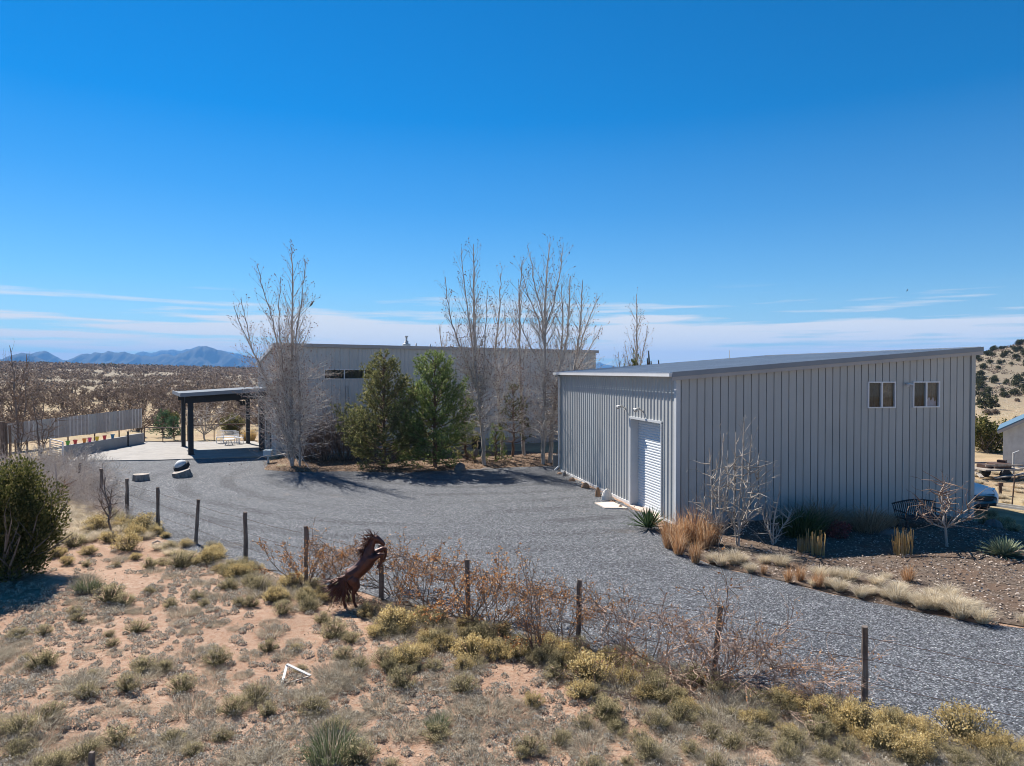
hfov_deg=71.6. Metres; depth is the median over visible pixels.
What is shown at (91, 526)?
rabbitbrush
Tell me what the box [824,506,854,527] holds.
fountain grass
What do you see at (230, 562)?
snakeweed
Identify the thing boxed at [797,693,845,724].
rabbitbrush
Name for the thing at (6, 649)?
grass tuft
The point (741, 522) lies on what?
bare shrub
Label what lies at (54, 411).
cholla shrub
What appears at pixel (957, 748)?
grass tuft
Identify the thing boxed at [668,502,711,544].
ornamental grass
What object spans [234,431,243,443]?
patio chair
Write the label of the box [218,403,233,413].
cholla shrub
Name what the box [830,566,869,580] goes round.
bleached grass
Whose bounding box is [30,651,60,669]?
snakeweed
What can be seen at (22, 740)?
grass tuft
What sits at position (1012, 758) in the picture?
snakeweed
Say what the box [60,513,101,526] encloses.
dry grass
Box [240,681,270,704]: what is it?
snakeweed
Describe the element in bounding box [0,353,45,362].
mountains
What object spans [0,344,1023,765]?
ground
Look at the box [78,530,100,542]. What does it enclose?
dry grass
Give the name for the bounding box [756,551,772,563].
bleached grass
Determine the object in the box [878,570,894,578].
bleached grass
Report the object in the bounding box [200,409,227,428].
cholla shrub
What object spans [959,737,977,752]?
rabbitbrush
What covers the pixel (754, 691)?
shrub
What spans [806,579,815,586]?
bleached grass
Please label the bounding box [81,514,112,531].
rabbitbrush
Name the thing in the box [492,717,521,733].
grass tuft
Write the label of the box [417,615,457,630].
grass tuft
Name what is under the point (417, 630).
grass tuft
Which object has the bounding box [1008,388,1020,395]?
hill juniper
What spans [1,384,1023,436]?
plain grass
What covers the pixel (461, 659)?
rabbitbrush
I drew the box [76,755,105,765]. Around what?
grass tuft
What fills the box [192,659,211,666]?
grass tuft
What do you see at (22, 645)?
grass tuft
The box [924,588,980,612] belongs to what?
bleached grass
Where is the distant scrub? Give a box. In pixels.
[0,343,1023,396]
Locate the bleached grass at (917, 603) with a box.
[896,590,943,609]
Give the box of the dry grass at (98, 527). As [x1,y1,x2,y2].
[77,520,119,531]
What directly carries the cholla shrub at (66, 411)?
on the ground at (300, 624)
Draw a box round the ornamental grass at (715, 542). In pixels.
[703,516,728,545]
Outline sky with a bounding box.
[0,0,1023,366]
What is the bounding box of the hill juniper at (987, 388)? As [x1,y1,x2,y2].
[984,386,992,391]
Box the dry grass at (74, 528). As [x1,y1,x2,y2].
[62,523,103,532]
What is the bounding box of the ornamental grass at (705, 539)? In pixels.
[689,511,724,549]
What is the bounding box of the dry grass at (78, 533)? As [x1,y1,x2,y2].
[60,529,92,539]
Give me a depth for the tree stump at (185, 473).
36.62 m
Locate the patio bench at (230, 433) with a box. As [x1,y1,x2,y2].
[220,430,238,442]
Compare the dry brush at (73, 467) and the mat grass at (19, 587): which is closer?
the mat grass at (19, 587)
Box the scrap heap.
[977,459,1011,468]
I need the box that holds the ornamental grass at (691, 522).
[672,496,716,544]
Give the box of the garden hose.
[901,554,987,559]
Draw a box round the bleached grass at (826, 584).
[813,575,838,587]
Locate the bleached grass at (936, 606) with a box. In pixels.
[901,588,958,610]
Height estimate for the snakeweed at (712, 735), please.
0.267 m
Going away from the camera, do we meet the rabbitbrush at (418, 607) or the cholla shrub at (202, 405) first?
the rabbitbrush at (418, 607)
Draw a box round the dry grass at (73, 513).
[56,509,86,519]
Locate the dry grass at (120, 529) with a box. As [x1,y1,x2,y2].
[106,523,129,532]
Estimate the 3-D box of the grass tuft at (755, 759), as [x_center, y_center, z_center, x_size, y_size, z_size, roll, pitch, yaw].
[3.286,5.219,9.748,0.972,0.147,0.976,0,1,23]
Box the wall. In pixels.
[64,431,143,456]
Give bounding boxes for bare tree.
[0,345,51,456]
[12,395,86,455]
[179,402,238,438]
[494,382,532,456]
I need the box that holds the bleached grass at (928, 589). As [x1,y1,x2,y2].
[923,587,932,594]
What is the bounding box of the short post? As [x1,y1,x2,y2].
[997,483,1002,494]
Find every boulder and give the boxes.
[454,462,465,470]
[874,528,895,534]
[984,518,1002,527]
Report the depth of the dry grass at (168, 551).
21.35 m
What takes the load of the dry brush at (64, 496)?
on the ground at (300, 624)
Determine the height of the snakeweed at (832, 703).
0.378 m
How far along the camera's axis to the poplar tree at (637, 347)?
56.87 m
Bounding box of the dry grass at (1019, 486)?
[1012,484,1023,488]
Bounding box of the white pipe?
[1012,450,1019,473]
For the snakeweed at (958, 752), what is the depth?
9.95 m
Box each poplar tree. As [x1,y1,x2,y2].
[222,239,354,469]
[433,238,533,464]
[436,321,449,346]
[472,263,524,457]
[493,233,575,464]
[499,255,539,454]
[506,273,587,462]
[529,277,610,453]
[612,348,628,366]
[623,287,653,365]
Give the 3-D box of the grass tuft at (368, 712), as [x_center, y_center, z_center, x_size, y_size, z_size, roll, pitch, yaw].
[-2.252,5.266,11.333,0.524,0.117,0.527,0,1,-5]
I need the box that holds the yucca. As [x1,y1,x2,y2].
[621,506,673,529]
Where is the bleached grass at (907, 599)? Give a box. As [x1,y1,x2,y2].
[906,588,922,602]
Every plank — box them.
[975,472,983,477]
[993,473,1023,478]
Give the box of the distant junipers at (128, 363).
[7,360,250,368]
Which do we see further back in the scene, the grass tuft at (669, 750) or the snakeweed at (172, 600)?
the snakeweed at (172, 600)
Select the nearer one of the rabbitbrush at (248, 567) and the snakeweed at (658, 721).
the snakeweed at (658, 721)
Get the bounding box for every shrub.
[0,384,12,393]
[0,391,11,403]
[3,402,28,414]
[5,414,38,422]
[10,391,24,403]
[16,387,32,400]
[16,396,41,405]
[26,401,44,410]
[26,407,51,420]
[32,390,44,401]
[32,412,67,419]
[34,383,48,394]
[36,406,56,416]
[42,390,57,401]
[43,399,60,406]
[43,413,55,418]
[49,387,67,397]
[50,386,67,396]
[50,393,61,402]
[55,394,76,411]
[60,400,89,414]
[63,406,73,415]
[64,392,76,404]
[67,384,78,394]
[71,393,97,411]
[74,388,88,395]
[76,404,105,414]
[82,388,97,400]
[83,399,109,411]
[89,388,106,399]
[90,406,101,413]
[93,389,116,401]
[97,399,125,411]
[100,388,116,403]
[104,400,128,411]
[108,393,121,403]
[116,393,135,404]
[118,395,142,408]
[121,407,160,429]
[124,388,144,401]
[132,403,147,414]
[133,385,148,392]
[134,392,150,402]
[135,391,151,400]
[135,418,151,431]
[140,389,160,400]
[144,386,166,393]
[147,383,162,389]
[147,397,158,408]
[147,418,165,429]
[148,391,164,401]
[149,405,175,417]
[157,398,187,415]
[161,388,180,396]
[163,395,171,405]
[166,394,178,410]
[169,400,186,410]
[186,407,210,424]
[194,403,204,410]
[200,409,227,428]
[204,402,220,415]
[209,401,221,408]
[216,413,245,426]
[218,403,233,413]
[230,403,254,419]
[232,400,251,417]
[250,411,257,426]
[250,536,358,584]
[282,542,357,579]
[294,417,331,459]
[302,414,347,460]
[309,395,378,459]
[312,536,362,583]
[328,404,389,459]
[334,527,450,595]
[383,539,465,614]
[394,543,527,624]
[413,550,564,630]
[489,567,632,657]
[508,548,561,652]
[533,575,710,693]
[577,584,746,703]
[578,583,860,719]
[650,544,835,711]
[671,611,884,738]
[684,420,747,544]
[705,415,777,545]
[748,481,803,544]
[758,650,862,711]
[825,519,852,538]
[834,499,905,533]
[976,514,990,523]
[984,510,998,516]
[984,514,1007,525]
[1002,516,1016,522]
[1003,521,1023,531]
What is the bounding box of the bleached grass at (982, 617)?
[965,605,1005,623]
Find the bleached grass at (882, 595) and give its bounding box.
[875,587,894,597]
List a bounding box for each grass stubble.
[797,535,807,552]
[806,528,825,556]
[891,527,913,555]
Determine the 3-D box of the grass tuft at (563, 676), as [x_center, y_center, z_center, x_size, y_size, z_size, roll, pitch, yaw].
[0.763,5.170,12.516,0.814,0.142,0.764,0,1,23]
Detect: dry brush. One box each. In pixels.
[0,439,66,467]
[0,443,58,475]
[0,443,97,482]
[1,456,63,483]
[14,444,108,469]
[14,459,78,491]
[16,445,78,469]
[29,461,113,492]
[30,448,125,473]
[32,453,116,487]
[38,483,82,506]
[42,437,107,466]
[42,456,72,491]
[48,459,134,487]
[48,472,132,503]
[48,480,102,505]
[49,462,131,492]
[55,468,143,497]
[56,446,121,469]
[58,456,112,478]
[61,475,129,507]
[71,489,131,512]
[73,493,134,515]
[92,505,140,521]
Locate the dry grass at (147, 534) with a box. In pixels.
[134,531,155,537]
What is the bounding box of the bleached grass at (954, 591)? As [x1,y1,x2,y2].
[926,582,968,597]
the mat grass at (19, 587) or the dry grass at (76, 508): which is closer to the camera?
the mat grass at (19, 587)
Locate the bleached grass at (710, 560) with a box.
[701,551,721,562]
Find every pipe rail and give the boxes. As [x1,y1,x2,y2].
[144,427,180,441]
[187,423,257,440]
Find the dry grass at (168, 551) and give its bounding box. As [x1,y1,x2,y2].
[161,546,178,555]
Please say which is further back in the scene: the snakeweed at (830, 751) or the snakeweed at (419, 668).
the snakeweed at (419, 668)
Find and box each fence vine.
[294,514,396,575]
[367,539,485,589]
[464,554,597,617]
[567,572,744,649]
[702,626,895,694]
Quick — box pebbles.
[0,552,975,765]
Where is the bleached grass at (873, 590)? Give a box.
[862,583,882,595]
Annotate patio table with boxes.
[223,438,233,444]
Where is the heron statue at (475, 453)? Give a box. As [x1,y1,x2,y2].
[473,440,480,456]
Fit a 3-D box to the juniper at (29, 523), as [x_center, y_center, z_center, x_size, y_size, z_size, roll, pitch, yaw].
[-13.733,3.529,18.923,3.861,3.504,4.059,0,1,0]
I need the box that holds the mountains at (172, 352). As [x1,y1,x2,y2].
[136,346,256,362]
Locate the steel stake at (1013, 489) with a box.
[1011,474,1015,504]
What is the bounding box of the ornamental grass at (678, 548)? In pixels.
[665,514,692,554]
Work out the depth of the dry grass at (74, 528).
23.97 m
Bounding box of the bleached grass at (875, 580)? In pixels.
[863,572,889,585]
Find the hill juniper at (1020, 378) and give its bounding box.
[1014,375,1023,382]
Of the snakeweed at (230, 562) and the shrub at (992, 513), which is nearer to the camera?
the snakeweed at (230, 562)
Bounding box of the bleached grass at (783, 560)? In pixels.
[766,551,798,566]
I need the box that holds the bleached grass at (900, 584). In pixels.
[882,577,913,589]
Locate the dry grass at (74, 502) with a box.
[67,498,89,506]
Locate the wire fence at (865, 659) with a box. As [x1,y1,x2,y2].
[78,463,1023,717]
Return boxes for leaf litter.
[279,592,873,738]
[564,476,667,530]
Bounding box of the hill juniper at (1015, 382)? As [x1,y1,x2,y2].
[1010,380,1019,385]
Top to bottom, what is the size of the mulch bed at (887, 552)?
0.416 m
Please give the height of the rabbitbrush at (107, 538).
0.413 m
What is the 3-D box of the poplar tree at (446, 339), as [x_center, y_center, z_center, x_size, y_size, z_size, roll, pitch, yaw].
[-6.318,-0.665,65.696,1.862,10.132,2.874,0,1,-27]
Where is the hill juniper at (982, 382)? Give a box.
[976,380,987,386]
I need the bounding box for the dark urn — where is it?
[471,435,480,448]
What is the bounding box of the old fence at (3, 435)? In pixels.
[0,421,39,458]
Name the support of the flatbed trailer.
on the ground at (300, 624)
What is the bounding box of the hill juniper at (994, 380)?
[989,376,998,382]
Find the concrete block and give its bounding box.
[553,454,559,465]
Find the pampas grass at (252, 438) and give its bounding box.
[239,426,257,440]
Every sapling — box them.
[50,463,77,506]
[92,462,126,529]
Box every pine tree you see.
[330,349,435,471]
[388,350,477,467]
[447,395,479,460]
[485,423,512,461]
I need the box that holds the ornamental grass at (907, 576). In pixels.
[899,559,922,581]
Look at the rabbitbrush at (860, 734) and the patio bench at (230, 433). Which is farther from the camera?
the patio bench at (230, 433)
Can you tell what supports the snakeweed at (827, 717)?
on the ground at (300, 624)
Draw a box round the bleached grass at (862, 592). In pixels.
[845,582,876,597]
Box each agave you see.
[886,530,917,542]
[975,535,1023,560]
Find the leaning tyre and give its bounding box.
[173,460,189,471]
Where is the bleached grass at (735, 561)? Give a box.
[721,546,751,564]
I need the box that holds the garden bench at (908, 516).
[891,499,945,528]
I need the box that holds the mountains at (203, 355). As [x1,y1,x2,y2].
[32,346,257,367]
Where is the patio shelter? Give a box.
[172,386,268,454]
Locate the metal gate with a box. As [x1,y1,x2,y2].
[49,439,63,456]
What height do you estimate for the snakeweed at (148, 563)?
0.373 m
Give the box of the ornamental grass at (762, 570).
[760,563,767,573]
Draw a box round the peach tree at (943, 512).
[906,470,989,546]
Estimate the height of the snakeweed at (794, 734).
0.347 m
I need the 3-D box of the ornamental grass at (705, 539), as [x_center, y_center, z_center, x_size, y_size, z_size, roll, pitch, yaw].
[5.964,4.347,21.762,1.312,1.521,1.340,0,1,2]
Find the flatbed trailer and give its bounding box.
[975,462,1022,480]
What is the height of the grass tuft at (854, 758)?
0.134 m
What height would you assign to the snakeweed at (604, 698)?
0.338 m
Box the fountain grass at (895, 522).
[873,508,903,526]
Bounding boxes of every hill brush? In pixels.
[983,409,993,414]
[991,409,999,414]
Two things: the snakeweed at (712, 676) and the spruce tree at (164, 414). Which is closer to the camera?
the snakeweed at (712, 676)
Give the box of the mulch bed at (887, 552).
[663,516,1023,625]
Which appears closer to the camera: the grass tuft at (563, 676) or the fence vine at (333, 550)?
the grass tuft at (563, 676)
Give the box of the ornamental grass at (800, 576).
[792,561,808,580]
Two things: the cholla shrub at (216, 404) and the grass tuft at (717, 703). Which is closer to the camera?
the grass tuft at (717, 703)
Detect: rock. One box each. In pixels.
[581,482,589,488]
[595,487,600,496]
[602,488,612,499]
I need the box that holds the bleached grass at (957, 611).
[940,595,991,618]
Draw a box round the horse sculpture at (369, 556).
[318,528,386,607]
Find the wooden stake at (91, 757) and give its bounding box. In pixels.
[88,751,94,765]
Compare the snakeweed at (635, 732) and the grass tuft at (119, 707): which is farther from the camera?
the grass tuft at (119, 707)
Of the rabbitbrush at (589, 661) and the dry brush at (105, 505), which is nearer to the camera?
the rabbitbrush at (589, 661)
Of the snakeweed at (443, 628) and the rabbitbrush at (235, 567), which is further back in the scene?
the rabbitbrush at (235, 567)
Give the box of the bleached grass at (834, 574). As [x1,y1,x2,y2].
[822,566,844,577]
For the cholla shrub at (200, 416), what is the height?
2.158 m
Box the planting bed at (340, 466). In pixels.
[265,451,555,472]
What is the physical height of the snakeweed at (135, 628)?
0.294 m
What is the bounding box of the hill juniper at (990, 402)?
[975,393,999,409]
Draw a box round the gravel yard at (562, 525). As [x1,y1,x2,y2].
[86,457,1023,741]
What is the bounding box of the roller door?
[638,420,660,514]
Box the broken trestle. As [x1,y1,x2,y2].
[280,663,311,685]
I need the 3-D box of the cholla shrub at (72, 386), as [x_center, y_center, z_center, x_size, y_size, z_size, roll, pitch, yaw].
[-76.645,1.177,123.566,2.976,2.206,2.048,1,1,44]
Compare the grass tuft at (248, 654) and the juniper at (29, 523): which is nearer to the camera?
the grass tuft at (248, 654)
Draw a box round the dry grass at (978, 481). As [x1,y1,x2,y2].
[975,479,987,483]
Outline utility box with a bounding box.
[263,450,273,462]
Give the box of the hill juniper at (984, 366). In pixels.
[979,363,987,368]
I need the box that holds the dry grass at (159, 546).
[142,541,168,549]
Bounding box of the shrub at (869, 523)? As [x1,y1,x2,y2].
[834,499,905,533]
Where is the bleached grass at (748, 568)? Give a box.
[741,560,758,571]
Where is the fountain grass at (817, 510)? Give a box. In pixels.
[774,492,872,532]
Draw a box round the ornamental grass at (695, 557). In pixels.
[684,536,707,562]
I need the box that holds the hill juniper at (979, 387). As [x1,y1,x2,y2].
[975,383,984,390]
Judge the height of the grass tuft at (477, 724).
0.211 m
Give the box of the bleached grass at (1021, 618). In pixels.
[1013,611,1023,624]
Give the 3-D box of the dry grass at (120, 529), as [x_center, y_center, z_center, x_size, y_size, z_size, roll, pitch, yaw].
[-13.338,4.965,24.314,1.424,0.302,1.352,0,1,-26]
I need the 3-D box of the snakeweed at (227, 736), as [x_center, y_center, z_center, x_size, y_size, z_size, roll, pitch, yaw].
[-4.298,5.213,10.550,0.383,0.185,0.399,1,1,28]
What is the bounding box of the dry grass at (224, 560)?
[213,559,234,564]
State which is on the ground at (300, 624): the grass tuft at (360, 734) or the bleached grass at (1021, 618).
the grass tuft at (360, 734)
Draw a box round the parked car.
[974,482,998,508]
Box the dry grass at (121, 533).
[110,531,125,539]
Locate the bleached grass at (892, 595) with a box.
[877,580,919,602]
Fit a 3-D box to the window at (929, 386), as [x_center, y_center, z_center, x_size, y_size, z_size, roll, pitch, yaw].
[15.905,0.439,27.357,1.210,1.200,0.185,0,1,-12]
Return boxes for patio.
[65,441,267,460]
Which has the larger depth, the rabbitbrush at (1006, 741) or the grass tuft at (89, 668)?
the grass tuft at (89, 668)
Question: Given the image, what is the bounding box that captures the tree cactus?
[647,351,658,364]
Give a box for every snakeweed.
[0,710,41,737]
[0,713,8,731]
[0,733,39,761]
[4,626,30,638]
[23,645,61,670]
[29,753,51,765]
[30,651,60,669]
[33,622,54,635]
[35,700,67,719]
[38,746,76,765]
[59,531,88,547]
[63,734,107,763]
[66,604,82,614]
[68,611,85,621]
[70,679,100,697]
[81,559,91,566]
[86,668,100,675]
[90,581,126,604]
[96,720,136,747]
[97,507,124,519]
[103,629,115,637]
[103,637,120,646]
[110,561,121,566]
[113,590,137,605]
[114,670,143,692]
[116,521,132,530]
[122,617,151,633]
[127,653,160,674]
[139,556,158,569]
[142,586,155,593]
[148,524,162,534]
[152,658,173,673]
[157,557,166,564]
[157,727,187,743]
[161,540,180,550]
[162,548,200,568]
[162,596,180,608]
[163,672,199,693]
[178,740,207,757]
[188,588,206,600]
[197,598,210,606]
[201,644,234,667]
[203,540,221,548]
[209,726,237,742]
[215,576,237,590]
[216,693,251,717]
[217,564,235,577]
[220,558,237,571]
[225,581,238,589]
[232,595,245,606]
[234,561,259,575]
[235,556,251,564]
[240,573,261,586]
[240,593,260,607]
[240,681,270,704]
[245,574,272,590]
[257,637,279,653]
[257,699,278,717]
[261,589,276,601]
[271,598,293,615]
[278,592,292,600]
[288,643,303,651]
[291,663,306,672]
[294,585,319,599]
[294,591,314,604]
[295,695,330,716]
[297,595,321,611]
[302,577,322,589]
[311,611,332,622]
[318,616,349,638]
[318,714,349,735]
[331,645,354,661]
[337,734,379,765]
[340,630,362,643]
[349,654,370,668]
[356,602,379,617]
[369,643,400,666]
[371,615,396,628]
[375,620,401,636]
[378,656,399,672]
[383,756,405,765]
[386,664,417,689]
[394,644,417,666]
[402,625,415,636]
[409,662,423,671]
[417,626,450,646]
[417,721,453,745]
[418,611,450,628]
[422,657,443,670]
[442,627,454,635]
[448,671,479,694]
[455,622,488,641]
[465,619,495,635]
[467,618,487,630]
[467,624,500,642]
[471,655,488,664]
[492,635,517,660]
[499,632,532,657]
[512,733,547,756]
[512,744,529,759]
[517,634,534,655]
[524,645,549,666]
[530,640,557,661]
[542,661,565,681]
[545,646,573,668]
[551,726,572,744]
[562,634,591,657]
[572,712,595,729]
[576,753,605,765]
[582,681,609,700]
[588,697,622,725]
[589,692,622,716]
[602,712,621,725]
[604,643,633,660]
[606,718,629,735]
[614,656,646,674]
[618,754,635,765]
[625,652,666,673]
[625,725,654,745]
[632,735,667,761]
[639,668,678,703]
[641,707,673,730]
[660,683,691,703]
[663,697,699,724]
[677,661,709,686]
[678,738,702,757]
[693,702,716,719]
[698,718,724,739]
[703,750,726,765]
[705,680,728,695]
[709,670,723,680]
[713,682,731,694]
[717,729,748,750]
[721,706,739,721]
[725,680,743,691]
[738,721,772,742]
[739,686,761,702]
[743,687,764,700]
[753,705,782,727]
[758,686,790,706]
[770,693,803,715]
[770,735,802,762]
[775,723,812,751]
[803,718,831,741]
[804,711,837,738]
[812,740,842,763]
[820,693,843,714]
[821,712,849,733]
[831,699,868,723]
[831,735,864,757]
[867,726,902,751]
[870,702,917,732]
[892,744,921,765]
[932,739,950,754]
[943,743,974,761]
[946,747,978,765]
[951,730,977,746]
[977,744,1023,765]
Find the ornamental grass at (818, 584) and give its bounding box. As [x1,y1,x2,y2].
[809,568,829,586]
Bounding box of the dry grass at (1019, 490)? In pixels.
[1012,489,1023,492]
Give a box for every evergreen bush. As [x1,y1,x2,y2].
[162,408,179,424]
[219,412,245,433]
[624,348,640,365]
[975,411,1006,452]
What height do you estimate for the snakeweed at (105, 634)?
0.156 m
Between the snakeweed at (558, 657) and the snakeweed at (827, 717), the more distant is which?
the snakeweed at (558, 657)
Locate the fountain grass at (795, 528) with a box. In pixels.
[757,502,852,539]
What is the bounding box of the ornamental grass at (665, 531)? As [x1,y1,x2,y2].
[653,507,687,548]
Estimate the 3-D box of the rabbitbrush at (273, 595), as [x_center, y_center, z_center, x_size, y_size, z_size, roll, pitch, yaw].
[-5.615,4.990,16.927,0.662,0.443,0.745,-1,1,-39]
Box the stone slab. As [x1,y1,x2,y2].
[595,502,627,508]
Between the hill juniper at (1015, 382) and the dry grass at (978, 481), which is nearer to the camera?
the dry grass at (978, 481)
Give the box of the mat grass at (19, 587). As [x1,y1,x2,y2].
[0,548,1019,765]
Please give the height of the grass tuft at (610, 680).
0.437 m
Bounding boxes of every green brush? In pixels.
[65,572,108,593]
[286,707,371,765]
[420,706,455,730]
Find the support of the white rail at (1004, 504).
on the ground at (300, 624)
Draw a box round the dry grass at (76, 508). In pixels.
[63,504,90,515]
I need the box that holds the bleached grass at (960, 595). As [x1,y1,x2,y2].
[950,592,970,603]
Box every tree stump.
[132,473,149,481]
[172,468,192,477]
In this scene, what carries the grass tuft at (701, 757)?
on the ground at (300, 624)
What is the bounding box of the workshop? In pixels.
[553,347,983,524]
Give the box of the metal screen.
[7,408,141,442]
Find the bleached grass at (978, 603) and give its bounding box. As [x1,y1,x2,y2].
[962,597,989,608]
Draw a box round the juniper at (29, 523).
[0,453,77,581]
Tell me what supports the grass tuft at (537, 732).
on the ground at (300, 624)
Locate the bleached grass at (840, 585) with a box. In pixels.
[825,576,854,591]
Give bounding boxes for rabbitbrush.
[48,546,68,557]
[58,556,75,565]
[76,544,99,555]
[80,523,96,533]
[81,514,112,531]
[97,530,122,542]
[108,531,143,551]
[111,521,124,526]
[113,517,129,523]
[122,521,147,534]
[126,511,162,531]
[128,552,144,559]
[149,526,166,534]
[159,531,172,537]
[178,538,192,546]
[193,545,228,564]
[203,541,228,555]
[210,563,224,571]
[222,561,246,577]
[235,565,252,576]
[248,559,265,570]
[262,583,290,601]
[276,571,303,588]
[312,584,327,595]
[316,592,334,601]
[357,599,382,617]
[364,623,388,637]
[374,603,419,632]
[387,638,428,665]
[406,604,430,622]
[415,626,437,642]
[415,642,434,656]
[429,632,461,651]
[448,630,487,660]
[451,653,476,670]
[454,614,478,627]
[479,636,508,661]
[489,620,514,637]
[499,644,528,661]
[522,689,546,707]
[530,630,563,649]
[548,639,577,659]
[560,646,617,683]
[563,678,595,700]
[568,652,582,665]
[593,645,626,670]
[613,665,648,690]
[631,680,661,701]
[634,666,655,678]
[669,695,701,712]
[672,685,687,695]
[736,707,769,725]
[769,683,809,709]
[772,722,801,737]
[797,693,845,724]
[826,714,855,737]
[830,693,891,740]
[852,725,869,746]
[860,718,917,759]
[868,704,919,732]
[888,729,938,765]
[900,712,953,748]
[911,745,937,764]
[913,729,934,741]
[923,693,1012,748]
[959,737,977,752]
[967,731,1014,755]
[992,727,1023,756]
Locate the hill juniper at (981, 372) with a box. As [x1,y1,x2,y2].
[976,370,984,375]
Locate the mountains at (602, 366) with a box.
[596,362,615,368]
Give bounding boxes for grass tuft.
[0,635,31,649]
[0,645,19,657]
[0,647,19,662]
[0,658,33,674]
[0,676,41,696]
[0,693,80,740]
[0,724,37,743]
[1,649,35,662]
[2,640,38,652]
[2,728,71,757]
[2,735,39,748]
[4,748,71,765]
[22,744,84,765]
[37,669,112,698]
[49,661,117,684]
[52,728,107,752]
[59,594,93,604]
[60,569,101,580]
[62,675,105,693]
[67,736,111,757]
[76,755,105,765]
[81,615,110,625]
[82,644,99,651]
[89,700,130,718]
[98,601,139,613]
[104,648,125,655]
[108,554,131,561]
[120,730,159,748]
[122,665,165,682]
[125,756,170,765]
[127,605,154,614]
[127,702,157,715]
[133,533,161,539]
[135,721,201,755]
[140,566,164,573]
[143,652,179,669]
[143,663,182,675]
[147,729,203,757]
[155,572,179,578]
[158,684,224,720]
[163,604,206,618]
[166,535,199,547]
[168,617,189,625]
[173,643,211,659]
[175,624,200,634]
[175,714,234,742]
[183,577,217,586]
[183,608,199,615]
[190,590,222,600]
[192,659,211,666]
[195,673,234,690]
[196,643,218,651]
[199,664,232,675]
[204,591,231,600]
[206,618,229,627]
[208,744,261,765]
[214,736,270,765]
[226,736,308,765]
[227,624,241,631]
[227,672,291,703]
[232,668,254,679]
[233,571,276,585]
[233,580,287,597]
[236,650,264,661]
[237,692,274,708]
[250,623,289,638]
[256,740,288,761]
[257,618,283,626]
[260,724,301,743]
[267,683,324,706]
[270,648,300,660]
[271,575,315,588]
[275,587,296,599]
[277,583,306,590]
[283,583,313,596]
[284,636,305,644]
[288,707,322,725]
[289,601,316,611]
[292,594,324,604]
[293,678,338,702]
[300,758,332,765]
[301,657,350,679]
[301,717,343,739]
[302,702,356,727]
[307,670,357,691]
[321,679,351,694]
[322,659,371,680]
[323,707,371,729]
[327,650,370,668]
[337,709,357,720]
[338,674,368,690]
[338,725,376,745]
[340,602,371,613]
[340,671,367,683]
[348,712,370,725]
[351,690,408,715]
[354,728,384,744]
[360,707,382,719]
[361,625,403,640]
[365,605,415,624]
[374,594,413,610]
[376,712,427,742]
[388,626,420,639]
[393,604,431,624]
[394,634,438,650]
[403,729,424,742]
[409,759,445,765]
[413,679,437,689]
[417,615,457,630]
[417,660,469,682]
[422,725,485,759]
[425,680,456,693]
[432,709,465,726]
[434,619,457,628]
[434,691,492,718]
[439,623,468,635]
[442,740,511,765]
[448,659,487,676]
[452,726,476,740]
[454,685,520,720]
[455,716,499,740]
[462,615,507,633]
[486,695,545,719]
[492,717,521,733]
[510,626,566,646]
[516,727,584,756]
[518,713,547,731]
[522,654,562,668]
[541,670,569,684]
[552,631,599,653]
[561,716,612,744]
[561,730,618,764]
[566,755,624,765]
[581,710,602,727]
[587,726,624,741]
[590,676,635,693]
[593,664,664,698]
[600,642,652,659]
[606,727,630,742]
[622,695,660,711]
[626,653,678,679]
[626,732,691,764]
[629,738,687,765]
[631,705,666,723]
[633,740,681,765]
[635,699,662,710]
[645,714,702,743]
[662,660,702,682]
[665,717,695,735]
[671,695,755,737]
[681,744,742,765]
[685,752,708,763]
[695,688,759,722]
[695,708,732,727]
[696,738,724,752]
[701,710,780,749]
[714,682,767,711]
[719,749,753,765]
[721,746,777,765]
[724,688,782,714]
[759,719,810,741]
[760,738,819,765]
[762,736,820,764]
[768,718,833,745]
[775,751,824,765]
[783,719,828,741]
[788,711,849,738]
[806,745,866,765]
[812,739,854,753]
[823,755,873,765]
[832,749,868,765]
[850,727,891,758]
[859,742,908,765]
[865,757,899,765]
[868,720,942,752]
[875,748,910,765]
[917,746,984,765]
[924,732,969,751]
[933,735,981,761]
[934,751,991,765]
[943,737,1023,765]
[966,746,1023,765]
[987,728,1023,763]
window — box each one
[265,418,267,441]
[324,369,380,378]
[867,382,895,407]
[912,381,939,407]
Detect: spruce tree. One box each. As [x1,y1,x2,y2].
[147,409,171,436]
[161,416,180,439]
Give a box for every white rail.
[995,505,1023,509]
[997,503,1023,507]
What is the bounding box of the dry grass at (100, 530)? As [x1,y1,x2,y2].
[88,527,114,538]
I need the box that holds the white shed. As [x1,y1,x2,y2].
[997,414,1023,466]
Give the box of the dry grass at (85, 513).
[71,508,101,519]
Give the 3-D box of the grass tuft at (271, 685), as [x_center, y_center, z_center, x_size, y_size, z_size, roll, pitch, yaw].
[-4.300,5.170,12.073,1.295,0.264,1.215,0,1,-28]
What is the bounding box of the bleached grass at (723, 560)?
[705,553,735,565]
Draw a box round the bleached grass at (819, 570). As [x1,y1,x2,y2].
[807,563,832,577]
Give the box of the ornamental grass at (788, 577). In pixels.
[778,564,794,581]
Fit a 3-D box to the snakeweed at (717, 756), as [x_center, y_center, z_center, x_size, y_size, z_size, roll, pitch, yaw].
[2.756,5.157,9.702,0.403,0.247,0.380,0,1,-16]
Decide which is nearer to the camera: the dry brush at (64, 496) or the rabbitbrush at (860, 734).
the rabbitbrush at (860, 734)
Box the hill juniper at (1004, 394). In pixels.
[1000,392,1008,397]
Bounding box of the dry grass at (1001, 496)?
[998,494,1007,498]

